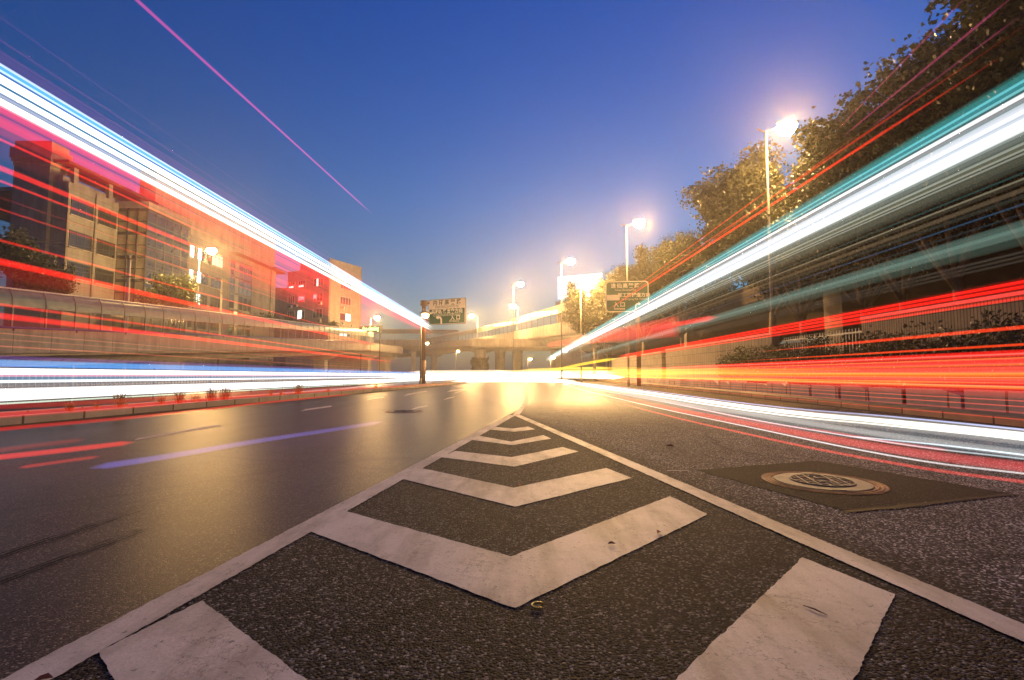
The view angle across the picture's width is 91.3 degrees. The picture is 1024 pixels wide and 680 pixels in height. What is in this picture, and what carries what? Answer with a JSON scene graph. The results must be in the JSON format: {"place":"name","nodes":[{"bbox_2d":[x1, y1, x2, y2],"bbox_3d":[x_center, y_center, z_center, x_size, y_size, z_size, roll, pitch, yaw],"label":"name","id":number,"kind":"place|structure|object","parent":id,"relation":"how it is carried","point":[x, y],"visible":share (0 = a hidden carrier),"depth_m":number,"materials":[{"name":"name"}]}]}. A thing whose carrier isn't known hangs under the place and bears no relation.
{"place":"outdoors","nodes":[
{"label":"outdoors","id":0,"kind":"place"},
{"bbox_2d":[0,224,62,287],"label":"tree","id":1,"kind":"object","parent":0,"point":[14,252],"visible":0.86,"depth_m":36.58,"materials":[{"name":"green plant"}]},
{"bbox_2d":[0,141,285,381],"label":"office building","id":2,"kind":"structure","parent":0,"point":[163,219],"depth_m":53.28,"materials":[{"name":"concrete"}]},
{"bbox_2d":[67,260,90,282],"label":"window","id":3,"kind":"structure","parent":2,"relation":"in","point":[81,268],"depth_m":48.78,"materials":[{"name":"grey glass"}]},
{"bbox_2d":[68,229,92,252],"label":"window","id":4,"kind":"structure","parent":2,"relation":"in","point":[75,238],"depth_m":48.67,"materials":[{"name":"grey glass"}]},
{"bbox_2d":[70,196,94,222],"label":"window","id":5,"kind":"structure","parent":2,"relation":"in","point":[81,209],"depth_m":48.87,"materials":[{"name":"grey glass"}]},
{"bbox_2d":[94,267,113,287],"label":"window","id":6,"kind":"structure","parent":2,"relation":"in","point":[100,279],"depth_m":51.41,"materials":[{"name":"grey glass"}]},
{"bbox_2d":[95,238,115,259],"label":"window","id":7,"kind":"structure","parent":2,"relation":"in","point":[104,245],"depth_m":51.67,"materials":[{"name":"grey glass"}]},
{"bbox_2d":[97,207,117,230],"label":"window","id":8,"kind":"structure","parent":2,"relation":"in","point":[107,219],"depth_m":51.91,"materials":[{"name":"grey glass"}]},
{"bbox_2d":[190,244,194,258],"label":"window","id":9,"kind":"structure","parent":2,"relation":"in","point":[192,248],"depth_m":65.73,"materials":[{"name":"glass"}]},
{"bbox_2d":[197,247,202,261],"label":"window","id":10,"kind":"structure","parent":2,"relation":"in","point":[198,249],"depth_m":67.22,"materials":[{"name":"glass"}]},
{"bbox_2d":[194,321,206,330],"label":"window","id":11,"kind":"structure","parent":2,"relation":"in","point":[200,325],"depth_m":67.63,"materials":[{"name":"grey glass"}]},
{"bbox_2d":[200,294,207,307],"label":"window","id":12,"kind":"structure","parent":2,"relation":"in","point":[203,297],"depth_m":68.10,"materials":[{"name":"grey glass"}]},
{"bbox_2d":[201,272,208,286],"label":"window","id":13,"kind":"structure","parent":2,"relation":"in","point":[204,281],"depth_m":68.29,"materials":[{"name":"grey glass"}]},
{"bbox_2d":[202,249,208,263],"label":"window","id":14,"kind":"structure","parent":2,"relation":"in","point":[205,256],"depth_m":68.51,"materials":[{"name":"yellow glass"}]},
{"bbox_2d":[208,323,218,332],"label":"window","id":15,"kind":"structure","parent":2,"relation":"in","point":[214,327],"depth_m":70.58,"materials":[{"name":"glass"}]},
{"bbox_2d":[210,297,219,310],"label":"window","id":16,"kind":"structure","parent":2,"relation":"in","point":[214,302],"depth_m":70.58,"materials":[{"name":"grey glass"}]},
{"bbox_2d":[210,275,220,289],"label":"window","id":17,"kind":"structure","parent":2,"relation":"in","point":[214,284],"depth_m":70.83,"materials":[{"name":"grey glass"}]},
{"bbox_2d":[211,254,223,269],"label":"window","id":18,"kind":"structure","parent":2,"relation":"in","point":[217,261],"depth_m":71.31,"materials":[{"name":"glass"}]},
{"bbox_2d":[145,270,202,327],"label":"tree","id":19,"kind":"object","parent":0,"point":[179,294],"visible":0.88,"depth_m":49.66,"materials":[{"name":"green plant"}]},
{"bbox_2d":[2,377,401,390],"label":"pavement","id":20,"kind":"structure","parent":0,"point":[18,386],"depth_m":38.75,"materials":[{"name":"concrete"}]},
{"bbox_2d":[119,255,136,381],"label":"utility pole","id":21,"kind":"object","parent":20,"relation":"on","point":[128,277],"visible":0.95,"depth_m":42.30,"materials":[{"name":"metal"}]},
{"bbox_2d":[3,235,205,277],"bbox_3d":[-32.101,-7.051,34.653,0.029,4.477,52.068,1,-4,-8],"label":"overhead cable","id":22,"kind":"object","parent":21,"relation":"attached to","point":[89,250],"visible":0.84,"depth_m":37.93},
{"bbox_2d":[0,262,220,292],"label":"overhead cable","id":23,"kind":"object","parent":21,"relation":"attached to","point":[77,271],"visible":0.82,"depth_m":36.15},
{"bbox_2d":[215,277,227,378],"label":"utility pole","id":24,"kind":"object","parent":20,"relation":"on","point":[218,360],"visible":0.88,"depth_m":60.31,"materials":[{"name":"metal"}]},
{"bbox_2d":[1,230,217,277],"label":"overhead cable","id":25,"kind":"object","parent":24,"relation":"hanging from","point":[95,248],"visible":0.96,"depth_m":37.18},
{"bbox_2d":[359,325,382,371],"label":"led sign","id":26,"kind":"object","parent":20,"relation":"on","point":[376,328],"visible":0.97,"depth_m":98.99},
{"bbox_2d":[273,288,286,376],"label":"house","id":27,"kind":"structure","parent":0,"point":[281,308],"depth_m":114.14,"materials":[{"name":"concrete"}]},
{"bbox_2d":[274,328,283,337],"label":"window","id":28,"kind":"structure","parent":27,"relation":"in","point":[276,330],"depth_m":113.84,"materials":[{"name":"glass"}]},
{"bbox_2d":[285,258,361,376],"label":"apartment building","id":29,"kind":"structure","parent":0,"point":[334,286],"depth_m":109.37,"materials":[{"name":"concrete"}]},
{"bbox_2d":[288,295,294,303],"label":"window","id":30,"kind":"structure","parent":29,"relation":"in","point":[291,299],"depth_m":111.12,"materials":[{"name":"white paint"}]},
{"bbox_2d":[298,294,304,302],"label":"window","id":31,"kind":"structure","parent":29,"relation":"in","point":[301,298],"depth_m":109.64,"materials":[{"name":"glass"}]},
{"bbox_2d":[312,308,322,318],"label":"window","id":32,"kind":"structure","parent":29,"relation":"in","point":[317,313],"depth_m":107.08,"materials":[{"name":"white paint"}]},
{"bbox_2d":[340,281,350,290],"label":"window","id":33,"kind":"structure","parent":29,"relation":"in","point":[343,285],"depth_m":110.58,"materials":[{"name":"glass"}]},
{"bbox_2d":[340,296,350,305],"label":"window","id":34,"kind":"structure","parent":29,"relation":"in","point":[343,300],"depth_m":110.42,"materials":[{"name":"glass"}]},
{"bbox_2d":[325,320,340,326],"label":"shrub","id":35,"kind":"object","parent":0,"point":[329,323],"visible":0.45,"depth_m":94.33,"materials":[{"name":"green plant"}]},
{"bbox_2d":[0,0,971,373],"label":"sky","id":36,"kind":"structure","parent":0,"point":[435,149],"materials":[{"name":"blue"}]},
{"bbox_2d":[0,374,1023,679],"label":"road","id":37,"kind":"structure","parent":0,"point":[244,478],"depth_m":2.66,"materials":[{"name":"asphalt"}]},
{"bbox_2d":[35,673,52,679],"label":"fallen leaf","id":38,"kind":"object","parent":37,"relation":"on","point":[45,676],"visible":1,"depth_m":1.30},
{"bbox_2d":[0,510,140,557],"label":"skid mark","id":39,"kind":"object","parent":37,"relation":"on","point":[55,537],"visible":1,"depth_m":2.43,"materials":[{"name":"rubber"}]},
{"bbox_2d":[0,529,142,584],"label":"skid mark","id":40,"kind":"object","parent":37,"relation":"on","point":[61,559],"visible":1,"depth_m":2.14,"materials":[{"name":"rubber"}]},
{"bbox_2d":[135,425,219,439],"bbox_3d":[-4.536,1.267,6.940,0.214,0.001,1.870,0,-4,0],"label":"lane dash marking","id":41,"kind":"object","parent":37,"relation":"on","point":[206,427],"visible":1,"depth_m":6.92,"materials":[{"name":"paint"}]},
{"bbox_2d":[0,328,402,377],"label":"elevated ramp","id":42,"kind":"structure","parent":37,"relation":"on","point":[28,348],"depth_m":41.20,"materials":[{"name":"concrete"}]},
{"bbox_2d":[9,257,82,316],"bbox_3d":[-35.577,-3.952,38.334,3.825,4.443,4.075,-3,-5,40],"label":"tree","id":43,"kind":"object","parent":42,"relation":"on","point":[39,281],"visible":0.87,"depth_m":38.00,"materials":[{"name":"green plant"}]},
{"bbox_2d":[130,287,168,324],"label":"tree","id":44,"kind":"object","parent":42,"relation":"on","point":[148,297],"visible":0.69,"depth_m":47.63,"materials":[{"name":"green plant"}]},
{"bbox_2d":[0,286,373,342],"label":"noise barrier","id":45,"kind":"object","parent":42,"relation":"on","point":[12,298],"visible":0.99,"depth_m":38.87,"materials":[{"name":"grey paint"}]},
{"bbox_2d":[196,247,216,333],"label":"street lamp","id":46,"kind":"object","parent":42,"relation":"on","point":[211,250],"visible":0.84,"depth_m":50.48,"materials":[{"name":"metal"}]},
{"bbox_2d":[240,309,285,326],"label":"shrub","id":47,"kind":"object","parent":42,"relation":"on","point":[267,316],"visible":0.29,"depth_m":79.25,"materials":[{"name":"green plant"}]},
{"bbox_2d":[283,313,307,332],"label":"shrub","id":48,"kind":"object","parent":42,"relation":"on","point":[292,319],"visible":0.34,"depth_m":90.07,"materials":[{"name":"green plant"}]},
{"bbox_2d":[0,366,416,404],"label":"guard rail","id":49,"kind":"object","parent":37,"relation":"on","point":[380,377],"visible":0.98,"depth_m":16.71,"materials":[{"name":"metal"}]},
{"bbox_2d":[0,380,475,413],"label":"kerb","id":50,"kind":"structure","parent":37,"relation":"on","point":[183,400],"depth_m":11.37,"materials":[{"name":"concrete"}]},
{"bbox_2d":[0,380,481,415],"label":"median ground","id":51,"kind":"structure","parent":37,"relation":"on","point":[37,412],"depth_m":11.32,"materials":[{"name":"concrete"}]},
{"bbox_2d":[110,389,131,407],"bbox_3d":[-7.774,1.136,9.972,0.472,0.418,0.563,4,-5,-43],"label":"grass tuft","id":52,"kind":"object","parent":51,"relation":"on","point":[117,398],"visible":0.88,"depth_m":9.90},
{"bbox_2d":[171,390,186,402],"bbox_3d":[-7.611,1.275,11.463,0.457,0.344,0.382,-3,-5,35],"label":"grass tuft","id":53,"kind":"object","parent":51,"relation":"on","point":[179,399],"visible":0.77,"depth_m":11.41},
{"bbox_2d":[203,383,217,400],"bbox_3d":[-7.467,1.274,12.416,0.637,0.473,0.533,0,-4,3],"label":"grass tuft","id":54,"kind":"object","parent":51,"relation":"on","point":[210,396],"visible":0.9,"depth_m":12.41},
{"bbox_2d":[217,385,233,399],"bbox_3d":[-7.393,1.316,12.928,0.609,0.458,0.509,1,-4,-9],"label":"grass tuft","id":55,"kind":"object","parent":51,"relation":"on","point":[225,396],"visible":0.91,"depth_m":12.88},
{"bbox_2d":[292,381,306,393],"bbox_3d":[-7.038,1.543,16.422,0.530,0.477,0.634,-3,-5,38],"label":"grass tuft","id":56,"kind":"object","parent":51,"relation":"on","point":[298,389],"visible":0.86,"depth_m":16.37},
{"bbox_2d":[0,380,488,426],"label":"kerb","id":57,"kind":"structure","parent":37,"relation":"on","point":[15,420],"depth_m":10.56,"materials":[{"name":"concrete"}]},
{"bbox_2d":[1,415,513,679],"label":"edge line marking","id":58,"kind":"object","parent":37,"relation":"on","point":[59,661],"visible":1,"depth_m":1.83,"materials":[{"name":"paint"}]},
{"bbox_2d":[385,410,422,412],"bbox_3d":[-2.300,1.516,10.630,0.804,0.027,0.804,1,-4,-20],"label":"manhole cover","id":59,"kind":"object","parent":37,"relation":"on","point":[403,411],"visible":0.99,"depth_m":10.53,"materials":[{"name":"metal"}]},
{"bbox_2d":[360,340,459,375],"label":"elevated ramp","id":60,"kind":"structure","parent":37,"relation":"on","point":[413,345],"depth_m":152.76,"materials":[{"name":"concrete"}]},
{"bbox_2d":[360,329,458,339],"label":"noise barrier","id":61,"kind":"object","parent":60,"relation":"on","point":[415,331],"visible":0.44,"depth_m":152.77,"materials":[{"name":"grey paint"}]},
{"bbox_2d":[419,311,431,383],"bbox_3d":[-6.263,0.601,36.042,0.840,5.364,0.400,0,-4,0],"label":"street lamp","id":62,"kind":"object","parent":37,"relation":"on","point":[425,314],"visible":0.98,"depth_m":36.02,"materials":[{"name":"metal"}]},
{"bbox_2d":[420,298,465,383],"bbox_3d":[-5.475,0.129,39.531,3.818,6.778,1.700,0,-4,0],"label":"road sign","id":63,"kind":"object","parent":37,"relation":"on","point":[448,311],"visible":1,"depth_m":39.72,"materials":[{"name":"metal"}]},
{"bbox_2d":[99,557,894,679],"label":"chevron marking","id":64,"kind":"object","parent":37,"relation":"on","point":[778,630],"visible":1,"depth_m":1.48,"materials":[{"name":"paint"}]},
{"bbox_2d":[311,496,706,607],"bbox_3d":[0.088,0.961,2.409,2.172,0.001,1.359,1,-4,-10],"label":"chevron marking","id":65,"kind":"object","parent":37,"relation":"on","point":[519,579],"visible":1,"depth_m":2.26,"materials":[{"name":"paint"}]},
{"bbox_2d":[443,447,578,466],"bbox_3d":[-0.013,1.141,5.080,1.026,0.001,1.291,-3,-5,38],"label":"chevron marking","id":66,"kind":"object","parent":37,"relation":"on","point":[516,460],"visible":1,"depth_m":4.77,"materials":[{"name":"paint"}]},
{"bbox_2d":[490,427,532,431],"bbox_3d":[-0.003,1.288,7.242,0.669,0.001,0.678,0,-4,0],"label":"chevron marking","id":67,"kind":"object","parent":37,"relation":"on","point":[513,429],"visible":1,"depth_m":7.17,"materials":[{"name":"paint"}]},
{"bbox_2d":[473,435,550,444],"bbox_3d":[-0.011,1.220,6.248,0.872,0.001,0.950,-3,-5,41],"label":"chevron marking","id":68,"kind":"object","parent":37,"relation":"on","point":[521,441],"visible":1,"depth_m":5.99,"materials":[{"name":"paint"}]},
{"bbox_2d":[404,468,630,506],"bbox_3d":[0.023,1.043,3.623,1.792,0.001,1.240,0,-4,0],"label":"chevron marking","id":69,"kind":"object","parent":37,"relation":"on","point":[525,494],"visible":1,"depth_m":3.57,"materials":[{"name":"paint"}]},
{"bbox_2d":[513,281,523,379],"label":"street lamp","id":70,"kind":"object","parent":37,"relation":"on","point":[520,283],"visible":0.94,"depth_m":64.27,"materials":[{"name":"metal"}]},
{"bbox_2d":[513,380,528,414],"bbox_3d":[1.048,3.357,37.897,0.328,0.001,56.488,0,-4,2],"label":"curved lane marking","id":71,"kind":"object","parent":37,"relation":"on","point":[522,406],"visible":0.95,"depth_m":14.35,"materials":[{"name":"paint"}]},
{"bbox_2d":[396,320,647,375],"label":"elevated ramp","id":72,"kind":"structure","parent":37,"relation":"on","point":[548,335],"depth_m":71.95,"materials":[{"name":"concrete"}]},
{"bbox_2d":[419,296,588,344],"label":"noise barrier","id":73,"kind":"object","parent":72,"relation":"on","point":[550,311],"visible":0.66,"depth_m":86.44,"materials":[{"name":"metal"}]},
{"bbox_2d":[531,601,543,609],"bbox_3d":[0.086,0.909,1.714,0.043,0.007,0.050,-1,-4,15],"label":"plastic ring","id":74,"kind":"object","parent":37,"relation":"on","point":[536,602],"visible":1,"depth_m":1.72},
{"bbox_2d":[472,339,611,378],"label":"elevated road","id":75,"kind":"structure","parent":37,"relation":"on","point":[499,347],"depth_m":81.40,"materials":[{"name":"concrete"}]},
{"bbox_2d":[470,355,488,378],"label":"ivy","id":76,"kind":"object","parent":75,"relation":"attached to","point":[485,374],"visible":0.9,"depth_m":78.50,"materials":[{"name":"green plant"}]},
{"bbox_2d":[557,258,574,382],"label":"street lamp","id":77,"kind":"object","parent":37,"relation":"on","point":[570,261],"visible":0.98,"depth_m":46.26,"materials":[{"name":"metal"}]},
{"bbox_2d":[580,277,591,381],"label":"street lamp","id":78,"kind":"object","parent":37,"relation":"on","point":[587,280],"visible":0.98,"depth_m":48.15,"materials":[{"name":"metal"}]},
{"bbox_2d":[559,275,625,379],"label":"plane tree","id":79,"kind":"object","parent":37,"relation":"on","point":[597,318],"visible":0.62,"depth_m":50.95,"materials":[{"name":"green plant"}]},
{"bbox_2d":[611,355,636,380],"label":"boundary wall","id":80,"kind":"structure","parent":37,"relation":"on","point":[619,370],"depth_m":47.11,"materials":[{"name":"concrete"}]},
{"bbox_2d":[605,281,649,385],"bbox_3d":[7.683,-0.404,33.252,2.889,6.993,0.635,0,-4,6],"label":"road sign","id":81,"kind":"object","parent":37,"relation":"on","point":[626,296],"visible":1,"depth_m":33.12,"materials":[{"name":"metal"}]},
{"bbox_2d":[621,218,645,385],"bbox_3d":[8.142,-2.552,33.248,1.662,11.280,0.702,0,-4,0],"label":"street lamp","id":82,"kind":"object","parent":37,"relation":"on","point":[639,223],"visible":0.97,"depth_m":33.30,"materials":[{"name":"metal"}]},
{"bbox_2d":[641,351,664,378],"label":"boundary wall","id":83,"kind":"structure","parent":37,"relation":"on","point":[652,364],"depth_m":37.12,"materials":[{"name":"concrete"}]},
{"bbox_2d":[514,415,1023,641],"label":"edge line marking","id":84,"kind":"object","parent":37,"relation":"on","point":[988,617],"visible":1,"depth_m":2.14,"materials":[{"name":"paint"}]},
{"bbox_2d":[597,376,963,391],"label":"planter ground","id":85,"kind":"structure","parent":37,"relation":"on","point":[602,377],"depth_m":62.41,"materials":[{"name":"soil"}]},
{"bbox_2d":[598,263,682,353],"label":"plane tree","id":86,"kind":"object","parent":85,"relation":"on","point":[621,272],"visible":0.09,"depth_m":44.74,"materials":[{"name":"green plant"}]},
{"bbox_2d":[616,229,741,346],"bbox_3d":[12.634,-2.411,37.269,8.342,11.041,7.464,-3,-5,34],"label":"plane tree","id":87,"kind":"object","parent":85,"relation":"on","point":[670,274],"visible":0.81,"depth_m":36.06,"materials":[{"name":"green plant"}]},
{"bbox_2d":[665,332,780,382],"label":"boundary wall","id":88,"kind":"structure","parent":85,"relation":"on","point":[697,361],"depth_m":26.87,"materials":[{"name":"concrete"}]},
{"bbox_2d":[665,340,825,375],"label":"boundary wall","id":89,"kind":"structure","parent":85,"relation":"on","point":[783,348],"depth_m":54.19,"materials":[{"name":"concrete"}]},
{"bbox_2d":[675,135,821,332],"bbox_3d":[13.985,-3.859,26.749,8.311,12.538,10.049,2,-4,-23],"label":"plane tree","id":90,"kind":"object","parent":85,"relation":"on","point":[735,190],"visible":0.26,"depth_m":26.41,"materials":[{"name":"green plant"}]},
{"bbox_2d":[757,119,796,380],"bbox_3d":[10.929,-3.452,20.279,1.662,11.325,0.702,0,-4,0],"label":"street lamp","id":91,"kind":"object","parent":85,"relation":"on","point":[785,126],"visible":0.77,"depth_m":20.34,"materials":[{"name":"metal"}]},
{"bbox_2d":[718,162,866,377],"bbox_3d":[13.563,-2.815,23.596,6.964,9.984,7.092,-3,-5,36],"label":"plane tree","id":92,"kind":"object","parent":85,"relation":"on","point":[750,239],"visible":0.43,"depth_m":23.36,"materials":[{"name":"green plant"}]},
{"bbox_2d":[777,328,863,384],"bbox_3d":[10.635,0.878,17.429,0.230,2.200,4.842,0,-4,0],"label":"railing fence","id":93,"kind":"object","parent":85,"relation":"on","point":[830,335],"visible":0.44,"depth_m":16.73,"materials":[{"name":"metal"}]},
{"bbox_2d":[763,187,948,345],"bbox_3d":[14.175,-2.948,20.219,7.396,9.789,6.618,-1,-4,20],"label":"plane tree","id":94,"kind":"object","parent":85,"relation":"on","point":[809,261],"visible":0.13,"depth_m":20.08,"materials":[{"name":"green plant"}]},
{"bbox_2d":[715,309,1023,391],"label":"hedge","id":95,"kind":"object","parent":85,"relation":"on","point":[866,361],"visible":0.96,"depth_m":12.10,"materials":[{"name":"green plant"}]},
{"bbox_2d":[772,96,1016,309],"bbox_3d":[13.454,-3.376,17.311,8.222,10.258,6.800,2,-4,-28],"label":"plane tree","id":96,"kind":"object","parent":85,"relation":"on","point":[830,227],"visible":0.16,"depth_m":16.99,"materials":[{"name":"green plant"}]},
{"bbox_2d":[790,6,1023,301],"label":"plane tree","id":97,"kind":"object","parent":85,"relation":"on","point":[880,203],"visible":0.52,"depth_m":14.27,"materials":[{"name":"green plant"}]},
{"bbox_2d":[857,8,1023,249],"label":"plane tree","id":98,"kind":"object","parent":85,"relation":"on","point":[994,178],"visible":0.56,"depth_m":11.88,"materials":[{"name":"green plant"}]},
{"bbox_2d":[860,290,1023,390],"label":"boundary wall","id":99,"kind":"structure","parent":85,"relation":"on","point":[957,315],"depth_m":11.95,"materials":[{"name":"concrete"}]},
{"bbox_2d":[889,0,1023,193],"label":"plane tree","id":100,"kind":"object","parent":85,"relation":"on","point":[1012,15],"visible":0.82,"depth_m":10.16,"materials":[{"name":"green plant"}]},
{"bbox_2d":[584,214,1023,380],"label":"elevated road","id":101,"kind":"structure","parent":37,"relation":"on","point":[994,267],"depth_m":26.13,"materials":[{"name":"concrete"}]},
{"bbox_2d":[588,378,1023,427],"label":"kerb","id":102,"kind":"structure","parent":37,"relation":"on","point":[1009,421],"depth_m":10.33,"materials":[{"name":"concrete"}]},
{"bbox_2d":[698,461,1010,510],"bbox_3d":[2.425,1.052,3.750,1.458,0.001,1.379,1,-4,-19],"label":"asphalt patch","id":103,"kind":"object","parent":37,"relation":"on","point":[904,489],"visible":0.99,"depth_m":3.52,"materials":[{"name":"asphalt"}]},
{"bbox_2d":[761,471,889,494],"bbox_3d":[2.287,1.044,3.692,0.804,0.027,0.804,-1,-4,12],"label":"manhole cover","id":104,"kind":"object","parent":103,"relation":"on","point":[826,483],"visible":1,"depth_m":3.60,"materials":[{"name":"metal"}]},
{"bbox_2d":[843,493,1015,511],"bbox_3d":[2.621,1.006,3.095,1.515,0.001,0.076,1,-4,-17],"label":"tar seam","id":105,"kind":"object","parent":37,"relation":"on","point":[898,506],"visible":1,"depth_m":3.05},
{"bbox_2d":[554,299,633,375],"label":"apartment building","id":106,"kind":"structure","parent":0,"point":[571,361],"depth_m":195.74,"materials":[{"name":"beige concrete"}]},
{"bbox_2d":[558,273,601,298],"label":"billboard","id":107,"kind":"object","parent":106,"relation":"on","point":[595,277],"visible":0.59,"depth_m":196.11,"materials":[{"name":"metal"}]},
{"bbox_2d":[601,379,1023,417],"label":"pavement","id":108,"kind":"structure","parent":0,"point":[950,409],"depth_m":11.04,"materials":[{"name":"concrete"}]},
{"bbox_2d":[588,312,630,378],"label":"plane tree","id":109,"kind":"object","parent":108,"relation":"on","point":[608,350],"visible":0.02,"depth_m":57.84,"materials":[{"name":"green plant"}]},
{"bbox_2d":[630,377,1023,413],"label":"planter wall","id":110,"kind":"structure","parent":108,"relation":"on","point":[1004,401],"depth_m":11.67,"materials":[{"name":"concrete"}]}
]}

